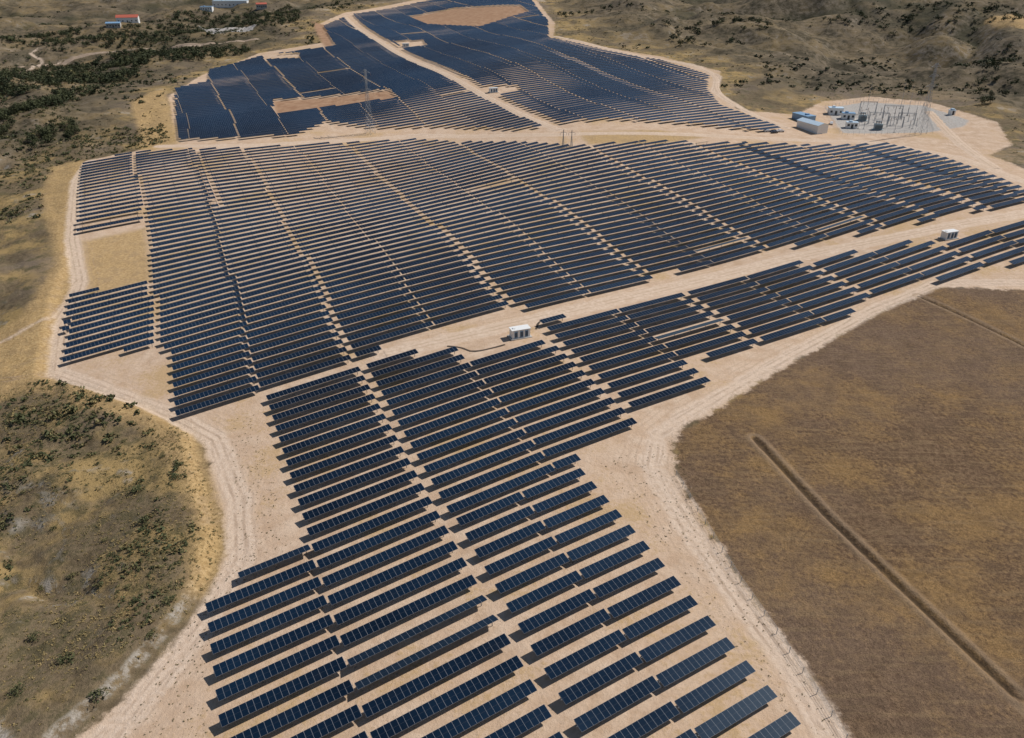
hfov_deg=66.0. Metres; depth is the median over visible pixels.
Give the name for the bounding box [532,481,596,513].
solar panel table
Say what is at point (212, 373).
solar panel table
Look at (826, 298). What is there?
solar panel table
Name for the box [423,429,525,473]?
solar panel table
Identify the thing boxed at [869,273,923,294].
solar panel table
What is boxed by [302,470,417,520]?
solar panel table
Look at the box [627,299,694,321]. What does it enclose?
solar panel table
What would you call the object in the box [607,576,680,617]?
solar panel table
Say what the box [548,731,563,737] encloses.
solar panel table
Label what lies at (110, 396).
hillside scrub
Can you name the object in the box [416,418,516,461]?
solar panel table
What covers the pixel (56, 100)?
tree
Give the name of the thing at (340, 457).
solar panel table
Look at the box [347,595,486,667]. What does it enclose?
solar panel table
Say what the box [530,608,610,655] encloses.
solar panel table
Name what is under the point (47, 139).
tree
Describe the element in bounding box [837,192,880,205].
solar panel table
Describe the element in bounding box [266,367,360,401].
solar panel table
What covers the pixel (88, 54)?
valley road
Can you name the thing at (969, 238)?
solar panel table
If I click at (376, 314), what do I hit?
solar panel table
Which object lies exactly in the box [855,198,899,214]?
solar panel table
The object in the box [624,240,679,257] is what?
solar panel table
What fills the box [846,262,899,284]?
solar panel table
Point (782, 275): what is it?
solar panel table
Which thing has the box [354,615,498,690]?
solar panel table
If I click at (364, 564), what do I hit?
solar panel table
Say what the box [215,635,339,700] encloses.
solar panel table
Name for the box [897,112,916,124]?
steel gantry
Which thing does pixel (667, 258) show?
solar panel table
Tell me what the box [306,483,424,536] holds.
solar panel table
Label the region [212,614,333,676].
solar panel table
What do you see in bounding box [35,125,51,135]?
tree
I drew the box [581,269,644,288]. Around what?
solar panel table
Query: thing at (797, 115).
building
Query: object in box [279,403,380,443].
solar panel table
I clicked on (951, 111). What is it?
building
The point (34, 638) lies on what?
shrub
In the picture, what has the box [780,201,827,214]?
solar panel table
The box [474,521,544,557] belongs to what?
solar panel table
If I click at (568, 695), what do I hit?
solar panel table
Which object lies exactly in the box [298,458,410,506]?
solar panel table
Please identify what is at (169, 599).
shrub
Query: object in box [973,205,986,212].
solar panel table
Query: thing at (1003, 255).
solar panel table
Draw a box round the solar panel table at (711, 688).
[674,660,754,712]
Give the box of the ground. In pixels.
[0,0,1023,737]
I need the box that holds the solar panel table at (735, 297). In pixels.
[706,287,768,306]
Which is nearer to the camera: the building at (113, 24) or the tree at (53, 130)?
the tree at (53, 130)
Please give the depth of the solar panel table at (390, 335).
225.51 m
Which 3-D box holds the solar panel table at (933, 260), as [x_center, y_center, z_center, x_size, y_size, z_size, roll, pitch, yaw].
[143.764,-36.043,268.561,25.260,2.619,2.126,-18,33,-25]
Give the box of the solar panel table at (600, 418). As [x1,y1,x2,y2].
[533,407,625,444]
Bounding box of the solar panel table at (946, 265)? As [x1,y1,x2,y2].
[920,256,971,277]
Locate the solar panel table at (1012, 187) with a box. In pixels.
[1002,185,1021,190]
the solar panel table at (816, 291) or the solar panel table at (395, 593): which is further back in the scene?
the solar panel table at (816, 291)
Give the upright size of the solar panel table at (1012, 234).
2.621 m
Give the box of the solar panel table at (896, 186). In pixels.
[876,181,916,192]
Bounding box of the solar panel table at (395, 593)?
[333,557,467,624]
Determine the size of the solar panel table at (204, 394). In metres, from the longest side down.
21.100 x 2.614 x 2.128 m
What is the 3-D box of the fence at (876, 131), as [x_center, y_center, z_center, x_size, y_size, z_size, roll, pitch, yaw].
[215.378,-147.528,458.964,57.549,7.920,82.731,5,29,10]
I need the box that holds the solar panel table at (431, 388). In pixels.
[386,371,477,406]
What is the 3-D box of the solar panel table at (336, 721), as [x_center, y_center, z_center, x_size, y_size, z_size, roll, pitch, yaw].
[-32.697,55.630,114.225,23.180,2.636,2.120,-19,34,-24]
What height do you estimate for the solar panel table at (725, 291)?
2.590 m
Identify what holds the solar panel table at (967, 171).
on the ground
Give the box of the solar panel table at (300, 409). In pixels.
[272,384,370,421]
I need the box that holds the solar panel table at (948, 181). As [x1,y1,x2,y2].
[929,177,967,186]
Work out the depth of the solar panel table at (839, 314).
234.22 m
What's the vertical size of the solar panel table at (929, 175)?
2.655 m
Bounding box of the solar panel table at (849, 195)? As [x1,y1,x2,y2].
[828,189,871,203]
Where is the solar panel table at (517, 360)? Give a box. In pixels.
[476,346,559,374]
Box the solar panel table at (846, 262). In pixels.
[823,252,876,273]
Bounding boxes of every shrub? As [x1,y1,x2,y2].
[6,677,25,696]
[27,629,40,640]
[54,650,76,664]
[66,571,80,579]
[86,687,110,703]
[123,582,132,591]
[126,484,144,493]
[135,513,153,523]
[142,627,157,639]
[161,593,176,604]
[169,473,182,480]
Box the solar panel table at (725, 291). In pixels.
[696,281,758,301]
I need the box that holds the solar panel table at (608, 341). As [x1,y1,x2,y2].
[571,329,646,352]
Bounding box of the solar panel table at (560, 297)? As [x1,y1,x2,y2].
[525,289,589,309]
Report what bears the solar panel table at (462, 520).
on the ground
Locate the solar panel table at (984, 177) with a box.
[973,174,996,182]
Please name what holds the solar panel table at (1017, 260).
on the ground
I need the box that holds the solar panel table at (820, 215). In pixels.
[797,208,845,224]
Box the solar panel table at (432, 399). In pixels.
[392,380,485,416]
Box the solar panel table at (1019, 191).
[1013,189,1023,194]
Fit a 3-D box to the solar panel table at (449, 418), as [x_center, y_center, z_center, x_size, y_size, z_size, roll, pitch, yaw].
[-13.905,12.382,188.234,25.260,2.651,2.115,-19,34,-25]
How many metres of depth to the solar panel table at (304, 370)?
210.26 m
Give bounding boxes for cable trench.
[447,344,504,351]
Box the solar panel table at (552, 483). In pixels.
[522,468,585,497]
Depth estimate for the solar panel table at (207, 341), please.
228.49 m
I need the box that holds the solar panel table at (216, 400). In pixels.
[175,385,259,416]
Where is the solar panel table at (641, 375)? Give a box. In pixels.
[607,360,687,387]
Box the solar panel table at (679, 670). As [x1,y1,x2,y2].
[656,637,734,686]
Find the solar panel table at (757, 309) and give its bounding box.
[727,298,790,320]
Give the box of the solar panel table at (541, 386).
[498,370,585,404]
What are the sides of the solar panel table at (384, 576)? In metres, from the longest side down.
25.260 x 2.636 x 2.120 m
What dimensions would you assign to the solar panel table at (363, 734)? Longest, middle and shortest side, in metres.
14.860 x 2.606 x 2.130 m
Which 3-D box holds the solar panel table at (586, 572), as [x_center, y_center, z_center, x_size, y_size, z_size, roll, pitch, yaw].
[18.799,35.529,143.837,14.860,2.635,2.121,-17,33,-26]
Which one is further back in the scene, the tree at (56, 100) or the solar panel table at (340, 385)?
the tree at (56, 100)
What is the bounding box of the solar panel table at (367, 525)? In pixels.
[311,496,432,552]
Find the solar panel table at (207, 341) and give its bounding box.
[171,329,244,355]
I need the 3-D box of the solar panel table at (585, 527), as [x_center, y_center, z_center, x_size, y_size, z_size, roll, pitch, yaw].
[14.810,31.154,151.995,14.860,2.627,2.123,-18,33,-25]
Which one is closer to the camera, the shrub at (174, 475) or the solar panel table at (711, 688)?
the solar panel table at (711, 688)
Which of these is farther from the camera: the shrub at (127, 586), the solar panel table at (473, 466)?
the solar panel table at (473, 466)
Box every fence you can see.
[676,470,847,737]
[825,98,933,134]
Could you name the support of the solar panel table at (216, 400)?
on the ground
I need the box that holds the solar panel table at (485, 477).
[438,452,544,500]
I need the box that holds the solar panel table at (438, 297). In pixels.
[418,283,490,305]
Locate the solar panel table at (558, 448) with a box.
[542,418,636,458]
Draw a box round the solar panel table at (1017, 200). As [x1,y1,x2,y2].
[989,197,1023,208]
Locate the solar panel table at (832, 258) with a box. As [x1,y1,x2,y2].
[813,250,857,265]
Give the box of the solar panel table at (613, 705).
[573,676,660,731]
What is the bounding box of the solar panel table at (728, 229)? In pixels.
[678,227,731,243]
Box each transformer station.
[488,87,497,92]
[507,324,531,340]
[938,229,958,240]
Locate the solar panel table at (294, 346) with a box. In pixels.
[251,332,338,362]
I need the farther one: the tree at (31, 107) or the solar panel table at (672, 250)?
the tree at (31, 107)
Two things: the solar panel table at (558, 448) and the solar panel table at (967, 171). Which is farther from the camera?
the solar panel table at (967, 171)
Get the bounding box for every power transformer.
[856,112,866,120]
[872,121,882,129]
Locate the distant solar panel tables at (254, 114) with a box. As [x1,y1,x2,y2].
[62,0,962,370]
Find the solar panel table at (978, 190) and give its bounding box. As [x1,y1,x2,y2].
[959,186,997,196]
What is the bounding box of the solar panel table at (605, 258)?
[561,254,622,268]
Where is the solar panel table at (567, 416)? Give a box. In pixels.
[524,397,615,435]
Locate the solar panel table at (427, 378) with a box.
[381,362,470,397]
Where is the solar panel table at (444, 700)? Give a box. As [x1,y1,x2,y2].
[370,655,522,737]
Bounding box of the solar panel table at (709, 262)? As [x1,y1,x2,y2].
[678,260,712,270]
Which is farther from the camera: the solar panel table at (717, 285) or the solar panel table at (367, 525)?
the solar panel table at (717, 285)
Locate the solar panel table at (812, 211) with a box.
[789,204,835,221]
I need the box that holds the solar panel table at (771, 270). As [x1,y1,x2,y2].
[747,260,803,278]
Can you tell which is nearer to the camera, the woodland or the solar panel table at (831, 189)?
the solar panel table at (831, 189)
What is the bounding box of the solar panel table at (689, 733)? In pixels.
[676,729,696,737]
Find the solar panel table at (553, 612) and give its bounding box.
[518,589,595,633]
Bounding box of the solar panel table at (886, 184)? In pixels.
[867,179,907,189]
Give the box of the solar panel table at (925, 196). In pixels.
[904,190,945,202]
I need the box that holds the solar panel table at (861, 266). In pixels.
[834,257,888,278]
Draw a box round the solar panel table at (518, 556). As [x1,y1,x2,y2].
[484,536,556,575]
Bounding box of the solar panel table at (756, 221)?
[732,213,782,228]
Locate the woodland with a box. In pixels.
[0,0,1023,112]
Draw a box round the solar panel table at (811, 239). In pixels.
[794,234,826,245]
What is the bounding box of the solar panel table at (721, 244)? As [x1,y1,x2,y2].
[694,237,747,251]
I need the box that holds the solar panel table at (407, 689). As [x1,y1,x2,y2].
[362,633,510,717]
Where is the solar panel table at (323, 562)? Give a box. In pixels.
[316,511,440,568]
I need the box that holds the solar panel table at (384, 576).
[327,541,457,604]
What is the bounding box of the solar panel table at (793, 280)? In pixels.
[767,270,823,292]
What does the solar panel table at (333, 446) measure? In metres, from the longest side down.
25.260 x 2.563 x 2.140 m
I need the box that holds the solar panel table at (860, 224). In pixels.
[825,219,873,237]
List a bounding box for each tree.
[5,114,15,124]
[10,102,19,112]
[20,100,35,110]
[25,132,36,140]
[27,98,37,108]
[27,138,37,148]
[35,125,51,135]
[38,135,53,145]
[39,98,50,105]
[43,124,58,135]
[52,96,62,104]
[57,119,70,128]
[62,116,72,124]
[71,126,79,132]
[976,95,989,102]
[985,94,996,101]
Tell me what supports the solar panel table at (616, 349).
on the ground
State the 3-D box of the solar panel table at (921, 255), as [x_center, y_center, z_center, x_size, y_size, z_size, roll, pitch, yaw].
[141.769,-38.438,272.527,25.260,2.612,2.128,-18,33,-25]
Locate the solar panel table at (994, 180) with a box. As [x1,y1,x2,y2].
[983,178,1005,183]
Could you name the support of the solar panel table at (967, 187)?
on the ground
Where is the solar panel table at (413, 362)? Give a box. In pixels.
[371,346,457,377]
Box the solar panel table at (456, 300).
[422,288,496,312]
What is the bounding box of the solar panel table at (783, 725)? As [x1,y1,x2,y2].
[748,712,800,737]
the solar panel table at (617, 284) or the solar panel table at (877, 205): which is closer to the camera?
the solar panel table at (617, 284)
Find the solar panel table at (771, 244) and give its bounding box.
[766,230,817,246]
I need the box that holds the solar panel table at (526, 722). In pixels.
[484,704,551,737]
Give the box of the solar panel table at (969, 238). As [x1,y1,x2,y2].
[947,230,992,246]
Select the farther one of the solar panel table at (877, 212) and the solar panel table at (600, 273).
the solar panel table at (877, 212)
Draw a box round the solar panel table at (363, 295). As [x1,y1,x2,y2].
[330,283,404,306]
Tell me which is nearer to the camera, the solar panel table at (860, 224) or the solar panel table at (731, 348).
the solar panel table at (731, 348)
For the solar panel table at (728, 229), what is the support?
on the ground
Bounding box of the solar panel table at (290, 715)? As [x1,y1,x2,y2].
[231,680,353,737]
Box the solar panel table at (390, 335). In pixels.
[350,321,432,348]
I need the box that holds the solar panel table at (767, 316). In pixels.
[737,305,801,328]
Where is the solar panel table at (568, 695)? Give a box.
[558,652,642,704]
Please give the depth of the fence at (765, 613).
131.62 m
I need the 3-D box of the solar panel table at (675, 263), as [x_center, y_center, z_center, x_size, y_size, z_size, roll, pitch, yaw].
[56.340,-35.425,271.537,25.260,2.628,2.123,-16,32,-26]
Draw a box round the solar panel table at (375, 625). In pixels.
[340,574,476,645]
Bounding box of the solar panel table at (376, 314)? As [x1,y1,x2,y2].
[339,301,418,327]
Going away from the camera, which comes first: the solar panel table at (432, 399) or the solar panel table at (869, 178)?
the solar panel table at (432, 399)
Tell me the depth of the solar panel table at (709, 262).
269.32 m
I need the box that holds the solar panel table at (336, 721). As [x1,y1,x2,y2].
[291,704,361,737]
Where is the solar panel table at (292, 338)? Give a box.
[249,324,335,354]
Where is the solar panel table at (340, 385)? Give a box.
[269,375,365,411]
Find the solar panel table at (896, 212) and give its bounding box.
[874,205,920,220]
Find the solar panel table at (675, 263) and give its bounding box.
[646,255,704,271]
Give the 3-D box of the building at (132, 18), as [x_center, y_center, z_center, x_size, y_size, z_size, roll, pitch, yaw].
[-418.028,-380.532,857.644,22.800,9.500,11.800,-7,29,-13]
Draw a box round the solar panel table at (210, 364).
[172,351,249,380]
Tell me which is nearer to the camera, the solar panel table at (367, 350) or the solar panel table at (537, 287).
the solar panel table at (367, 350)
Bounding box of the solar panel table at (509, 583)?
[495,553,568,593]
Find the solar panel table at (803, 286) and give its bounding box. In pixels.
[777,276,835,297]
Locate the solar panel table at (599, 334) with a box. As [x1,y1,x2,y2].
[563,322,637,347]
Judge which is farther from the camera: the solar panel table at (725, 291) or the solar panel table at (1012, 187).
the solar panel table at (1012, 187)
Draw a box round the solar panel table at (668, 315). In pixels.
[636,305,703,327]
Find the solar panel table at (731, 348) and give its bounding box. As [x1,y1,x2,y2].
[706,338,757,359]
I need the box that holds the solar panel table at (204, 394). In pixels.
[174,376,256,406]
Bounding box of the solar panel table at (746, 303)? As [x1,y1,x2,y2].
[716,293,779,315]
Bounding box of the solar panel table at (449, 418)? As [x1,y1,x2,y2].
[404,398,500,438]
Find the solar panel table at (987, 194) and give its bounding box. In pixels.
[968,189,1007,200]
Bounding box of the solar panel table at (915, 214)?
[883,209,928,227]
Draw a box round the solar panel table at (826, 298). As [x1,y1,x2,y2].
[799,287,858,310]
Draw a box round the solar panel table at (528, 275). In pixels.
[494,266,560,283]
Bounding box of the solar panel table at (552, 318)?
[539,314,565,325]
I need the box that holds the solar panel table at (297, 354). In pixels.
[254,339,342,370]
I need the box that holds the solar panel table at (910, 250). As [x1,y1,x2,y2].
[885,241,934,260]
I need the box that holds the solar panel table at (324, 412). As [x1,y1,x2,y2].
[275,393,375,431]
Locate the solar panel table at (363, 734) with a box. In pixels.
[351,731,368,737]
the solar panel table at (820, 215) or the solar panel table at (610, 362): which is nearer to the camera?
the solar panel table at (610, 362)
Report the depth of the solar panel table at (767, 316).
234.02 m
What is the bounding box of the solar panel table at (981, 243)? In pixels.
[958,235,1005,251]
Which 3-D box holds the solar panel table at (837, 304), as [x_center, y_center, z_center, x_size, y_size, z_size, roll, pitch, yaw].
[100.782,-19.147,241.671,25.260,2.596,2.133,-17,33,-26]
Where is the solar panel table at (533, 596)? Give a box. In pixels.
[506,570,582,612]
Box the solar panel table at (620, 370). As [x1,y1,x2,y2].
[597,352,676,379]
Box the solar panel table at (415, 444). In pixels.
[410,408,508,449]
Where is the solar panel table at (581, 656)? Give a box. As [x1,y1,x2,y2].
[544,629,626,678]
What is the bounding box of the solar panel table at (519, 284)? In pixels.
[500,272,567,289]
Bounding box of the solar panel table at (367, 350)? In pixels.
[354,345,380,358]
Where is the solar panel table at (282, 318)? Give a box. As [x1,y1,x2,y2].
[244,305,325,331]
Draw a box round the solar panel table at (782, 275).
[756,265,813,286]
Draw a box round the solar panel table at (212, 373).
[172,359,251,387]
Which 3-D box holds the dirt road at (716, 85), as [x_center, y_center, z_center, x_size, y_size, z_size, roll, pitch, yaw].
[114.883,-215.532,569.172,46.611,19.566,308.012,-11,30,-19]
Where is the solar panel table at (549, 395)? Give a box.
[507,379,595,413]
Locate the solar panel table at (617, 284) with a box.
[588,275,652,294]
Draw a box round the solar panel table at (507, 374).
[484,353,568,385]
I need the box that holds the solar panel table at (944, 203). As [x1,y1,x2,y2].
[923,197,965,209]
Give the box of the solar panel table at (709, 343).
[674,331,745,357]
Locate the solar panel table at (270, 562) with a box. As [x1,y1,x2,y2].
[238,544,310,579]
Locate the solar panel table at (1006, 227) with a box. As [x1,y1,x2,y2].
[991,220,1023,234]
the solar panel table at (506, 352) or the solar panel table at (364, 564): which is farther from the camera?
the solar panel table at (506, 352)
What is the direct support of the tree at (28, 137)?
on the ground
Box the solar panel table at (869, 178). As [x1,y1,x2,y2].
[849,173,888,183]
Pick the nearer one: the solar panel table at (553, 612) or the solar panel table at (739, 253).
the solar panel table at (553, 612)
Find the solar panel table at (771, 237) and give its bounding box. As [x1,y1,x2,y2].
[757,225,808,241]
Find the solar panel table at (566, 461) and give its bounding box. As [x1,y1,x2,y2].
[552,453,580,470]
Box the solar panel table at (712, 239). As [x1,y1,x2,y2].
[686,232,738,247]
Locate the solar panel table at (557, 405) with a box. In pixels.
[515,388,604,422]
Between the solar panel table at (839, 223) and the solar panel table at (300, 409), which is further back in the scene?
the solar panel table at (839, 223)
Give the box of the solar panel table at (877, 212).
[865,202,909,217]
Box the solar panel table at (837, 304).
[811,293,870,315]
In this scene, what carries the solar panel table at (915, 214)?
on the ground
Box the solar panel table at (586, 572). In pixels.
[579,541,649,578]
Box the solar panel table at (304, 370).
[258,355,350,387]
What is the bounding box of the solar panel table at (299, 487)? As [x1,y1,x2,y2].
[293,446,404,492]
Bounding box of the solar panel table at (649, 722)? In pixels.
[608,701,679,737]
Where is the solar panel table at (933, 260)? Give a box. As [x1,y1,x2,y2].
[909,251,959,272]
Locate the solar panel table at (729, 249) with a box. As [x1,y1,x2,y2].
[702,241,756,257]
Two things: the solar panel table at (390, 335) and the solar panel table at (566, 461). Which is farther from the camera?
the solar panel table at (390, 335)
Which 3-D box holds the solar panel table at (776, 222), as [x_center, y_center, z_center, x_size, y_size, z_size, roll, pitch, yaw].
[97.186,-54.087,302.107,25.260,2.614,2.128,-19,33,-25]
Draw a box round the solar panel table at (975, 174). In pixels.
[963,171,986,177]
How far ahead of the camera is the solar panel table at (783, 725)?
112.51 m
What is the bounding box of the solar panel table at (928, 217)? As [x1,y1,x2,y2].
[917,213,939,223]
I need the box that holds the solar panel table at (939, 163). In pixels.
[926,160,955,166]
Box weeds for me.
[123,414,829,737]
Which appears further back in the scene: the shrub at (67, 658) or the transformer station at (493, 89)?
the transformer station at (493, 89)
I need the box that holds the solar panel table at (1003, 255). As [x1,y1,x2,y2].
[983,246,1023,265]
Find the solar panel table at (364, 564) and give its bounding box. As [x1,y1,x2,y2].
[322,525,448,586]
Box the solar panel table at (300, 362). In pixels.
[256,347,346,379]
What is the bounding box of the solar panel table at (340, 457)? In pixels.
[290,435,397,479]
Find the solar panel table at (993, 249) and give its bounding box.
[970,240,1016,258]
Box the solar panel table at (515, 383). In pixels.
[491,362,576,394]
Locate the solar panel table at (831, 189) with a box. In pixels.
[811,183,853,196]
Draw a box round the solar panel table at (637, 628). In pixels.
[622,595,697,638]
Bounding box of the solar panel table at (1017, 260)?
[1008,256,1023,266]
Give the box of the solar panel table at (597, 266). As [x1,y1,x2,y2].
[567,259,629,276]
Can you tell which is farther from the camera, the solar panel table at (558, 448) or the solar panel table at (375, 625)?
the solar panel table at (558, 448)
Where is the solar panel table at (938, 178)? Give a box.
[919,174,957,183]
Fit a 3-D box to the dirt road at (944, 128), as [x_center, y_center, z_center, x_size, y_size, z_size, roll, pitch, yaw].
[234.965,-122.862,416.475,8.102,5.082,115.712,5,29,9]
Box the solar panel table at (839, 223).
[816,216,864,233]
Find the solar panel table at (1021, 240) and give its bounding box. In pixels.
[1015,238,1023,245]
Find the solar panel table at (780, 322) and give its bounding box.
[748,311,813,333]
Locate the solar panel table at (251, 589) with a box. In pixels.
[205,559,315,612]
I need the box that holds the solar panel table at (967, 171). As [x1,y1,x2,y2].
[953,168,978,174]
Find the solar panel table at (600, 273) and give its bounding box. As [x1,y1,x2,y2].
[574,264,636,282]
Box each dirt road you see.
[157,132,1023,182]
[344,17,560,130]
[383,210,1023,356]
[554,36,785,127]
[925,111,1000,168]
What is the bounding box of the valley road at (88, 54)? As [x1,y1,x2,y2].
[19,38,256,67]
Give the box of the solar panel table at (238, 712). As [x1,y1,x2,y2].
[218,656,346,726]
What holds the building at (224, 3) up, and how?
on the ground
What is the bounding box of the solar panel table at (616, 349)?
[579,336,655,363]
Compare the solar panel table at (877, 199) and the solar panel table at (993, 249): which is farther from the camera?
the solar panel table at (877, 199)
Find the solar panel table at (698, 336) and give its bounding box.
[665,324,734,349]
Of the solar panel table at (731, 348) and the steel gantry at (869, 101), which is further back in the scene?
the steel gantry at (869, 101)
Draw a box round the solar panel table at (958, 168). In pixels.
[944,165,970,174]
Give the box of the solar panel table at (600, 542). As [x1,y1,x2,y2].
[566,525,635,560]
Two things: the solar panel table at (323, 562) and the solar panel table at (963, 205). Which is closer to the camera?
the solar panel table at (323, 562)
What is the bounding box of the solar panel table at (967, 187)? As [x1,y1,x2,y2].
[948,183,987,192]
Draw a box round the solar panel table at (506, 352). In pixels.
[470,340,545,367]
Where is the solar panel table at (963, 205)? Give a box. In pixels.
[933,201,975,213]
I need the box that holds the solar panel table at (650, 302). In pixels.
[619,293,684,311]
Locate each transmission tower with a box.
[360,69,374,133]
[914,63,940,134]
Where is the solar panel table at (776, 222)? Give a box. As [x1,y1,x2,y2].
[740,217,790,232]
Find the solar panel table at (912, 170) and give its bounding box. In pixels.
[892,166,929,175]
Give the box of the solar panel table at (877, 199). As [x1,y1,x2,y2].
[846,195,889,209]
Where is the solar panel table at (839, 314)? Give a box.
[822,308,855,321]
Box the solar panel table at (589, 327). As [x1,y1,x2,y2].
[555,315,628,340]
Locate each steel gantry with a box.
[858,101,877,114]
[868,112,889,123]
[882,105,903,118]
[886,116,904,127]
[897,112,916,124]
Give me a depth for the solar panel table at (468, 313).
236.15 m
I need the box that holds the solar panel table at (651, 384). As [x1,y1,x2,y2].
[618,368,698,397]
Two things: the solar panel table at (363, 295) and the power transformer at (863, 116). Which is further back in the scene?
the power transformer at (863, 116)
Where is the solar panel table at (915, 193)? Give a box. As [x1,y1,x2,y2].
[894,187,935,198]
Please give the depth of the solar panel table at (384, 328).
229.54 m
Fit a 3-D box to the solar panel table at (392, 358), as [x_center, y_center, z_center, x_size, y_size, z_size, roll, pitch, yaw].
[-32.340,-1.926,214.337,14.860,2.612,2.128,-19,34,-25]
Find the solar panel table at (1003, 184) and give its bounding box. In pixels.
[993,181,1013,186]
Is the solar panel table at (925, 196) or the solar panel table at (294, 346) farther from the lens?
the solar panel table at (925, 196)
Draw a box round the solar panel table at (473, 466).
[431,440,534,485]
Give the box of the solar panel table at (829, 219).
[807,211,854,229]
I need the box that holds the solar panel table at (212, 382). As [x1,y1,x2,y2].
[173,367,254,397]
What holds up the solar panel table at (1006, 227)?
on the ground
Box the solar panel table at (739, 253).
[710,245,765,264]
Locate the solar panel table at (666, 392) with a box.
[628,377,710,409]
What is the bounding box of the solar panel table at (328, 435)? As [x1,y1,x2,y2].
[282,414,385,455]
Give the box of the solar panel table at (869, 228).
[857,224,882,235]
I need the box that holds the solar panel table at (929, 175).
[911,171,947,180]
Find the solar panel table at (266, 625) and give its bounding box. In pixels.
[210,595,326,653]
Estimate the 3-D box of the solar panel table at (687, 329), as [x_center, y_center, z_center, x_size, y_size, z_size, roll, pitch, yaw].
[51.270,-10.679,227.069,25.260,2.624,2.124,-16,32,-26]
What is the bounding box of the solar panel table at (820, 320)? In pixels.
[760,317,824,342]
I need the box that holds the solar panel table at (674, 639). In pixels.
[638,615,715,661]
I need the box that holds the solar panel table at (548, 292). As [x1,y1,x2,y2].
[512,283,581,302]
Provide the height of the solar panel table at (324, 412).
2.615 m
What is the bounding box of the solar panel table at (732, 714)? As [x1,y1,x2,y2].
[694,685,777,737]
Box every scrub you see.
[0,0,1023,470]
[0,379,200,644]
[0,382,220,732]
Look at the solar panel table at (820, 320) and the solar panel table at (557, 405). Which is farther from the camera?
the solar panel table at (820, 320)
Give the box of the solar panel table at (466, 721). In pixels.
[422,679,536,737]
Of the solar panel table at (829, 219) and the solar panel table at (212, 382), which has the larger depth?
the solar panel table at (829, 219)
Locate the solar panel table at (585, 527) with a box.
[554,509,622,544]
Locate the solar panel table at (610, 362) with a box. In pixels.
[588,344,666,372]
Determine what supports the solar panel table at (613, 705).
on the ground
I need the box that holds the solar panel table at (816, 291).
[787,281,845,303]
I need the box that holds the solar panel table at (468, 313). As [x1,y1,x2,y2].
[433,301,508,325]
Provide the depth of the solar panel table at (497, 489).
162.96 m
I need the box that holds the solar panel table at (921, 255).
[897,246,946,266]
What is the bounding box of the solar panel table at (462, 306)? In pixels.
[427,294,502,319]
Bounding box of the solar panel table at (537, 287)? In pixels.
[506,277,574,295]
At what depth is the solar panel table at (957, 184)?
337.09 m
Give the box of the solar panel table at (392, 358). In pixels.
[366,349,417,367]
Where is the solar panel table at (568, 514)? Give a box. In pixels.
[543,495,609,528]
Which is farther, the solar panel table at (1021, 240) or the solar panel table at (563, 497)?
the solar panel table at (1021, 240)
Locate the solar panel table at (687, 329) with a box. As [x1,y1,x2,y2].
[654,319,723,342]
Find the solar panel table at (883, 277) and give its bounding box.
[857,267,911,288]
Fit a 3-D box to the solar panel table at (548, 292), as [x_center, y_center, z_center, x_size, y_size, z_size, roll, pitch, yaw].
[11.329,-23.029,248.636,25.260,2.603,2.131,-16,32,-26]
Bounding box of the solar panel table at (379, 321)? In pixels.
[343,308,422,335]
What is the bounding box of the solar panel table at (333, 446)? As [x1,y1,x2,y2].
[286,424,391,466]
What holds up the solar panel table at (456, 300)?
on the ground
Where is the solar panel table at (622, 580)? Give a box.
[592,558,664,597]
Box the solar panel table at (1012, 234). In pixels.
[1003,229,1023,239]
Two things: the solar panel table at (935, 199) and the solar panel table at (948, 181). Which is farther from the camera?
the solar panel table at (948, 181)
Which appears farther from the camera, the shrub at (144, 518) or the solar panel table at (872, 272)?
the solar panel table at (872, 272)
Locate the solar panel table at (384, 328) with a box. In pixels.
[346,314,427,340]
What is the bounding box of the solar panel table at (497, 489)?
[446,464,554,514]
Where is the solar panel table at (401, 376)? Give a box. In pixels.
[376,354,464,386]
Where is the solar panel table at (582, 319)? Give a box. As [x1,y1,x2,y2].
[547,309,619,330]
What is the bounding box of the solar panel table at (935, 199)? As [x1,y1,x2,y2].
[914,193,956,205]
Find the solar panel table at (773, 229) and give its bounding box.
[748,221,799,239]
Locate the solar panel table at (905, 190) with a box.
[885,184,925,195]
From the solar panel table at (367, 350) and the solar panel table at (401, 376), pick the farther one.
the solar panel table at (367, 350)
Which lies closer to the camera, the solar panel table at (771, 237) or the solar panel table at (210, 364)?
the solar panel table at (210, 364)
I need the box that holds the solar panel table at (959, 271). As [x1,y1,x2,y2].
[935,262,984,282]
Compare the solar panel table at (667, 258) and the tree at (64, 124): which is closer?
the solar panel table at (667, 258)
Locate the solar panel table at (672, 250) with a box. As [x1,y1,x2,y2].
[631,245,687,262]
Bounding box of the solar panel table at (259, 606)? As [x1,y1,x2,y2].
[207,577,321,632]
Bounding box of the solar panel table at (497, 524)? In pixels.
[465,506,534,541]
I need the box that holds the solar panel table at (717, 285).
[687,276,748,294]
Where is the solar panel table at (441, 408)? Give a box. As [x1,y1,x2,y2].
[398,389,492,427]
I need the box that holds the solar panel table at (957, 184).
[939,180,977,189]
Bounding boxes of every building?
[105,22,120,27]
[115,14,139,22]
[199,6,213,11]
[212,0,248,7]
[255,2,266,9]
[792,112,815,119]
[796,117,828,133]
[827,106,843,114]
[841,111,855,119]
[845,120,858,128]
[948,108,956,114]
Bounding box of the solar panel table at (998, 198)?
[978,193,1017,203]
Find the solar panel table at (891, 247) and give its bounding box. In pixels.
[874,239,912,254]
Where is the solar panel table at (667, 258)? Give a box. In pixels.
[638,250,695,266]
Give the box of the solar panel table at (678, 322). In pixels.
[645,311,714,332]
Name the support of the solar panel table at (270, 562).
on the ground
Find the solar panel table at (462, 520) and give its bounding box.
[456,492,523,526]

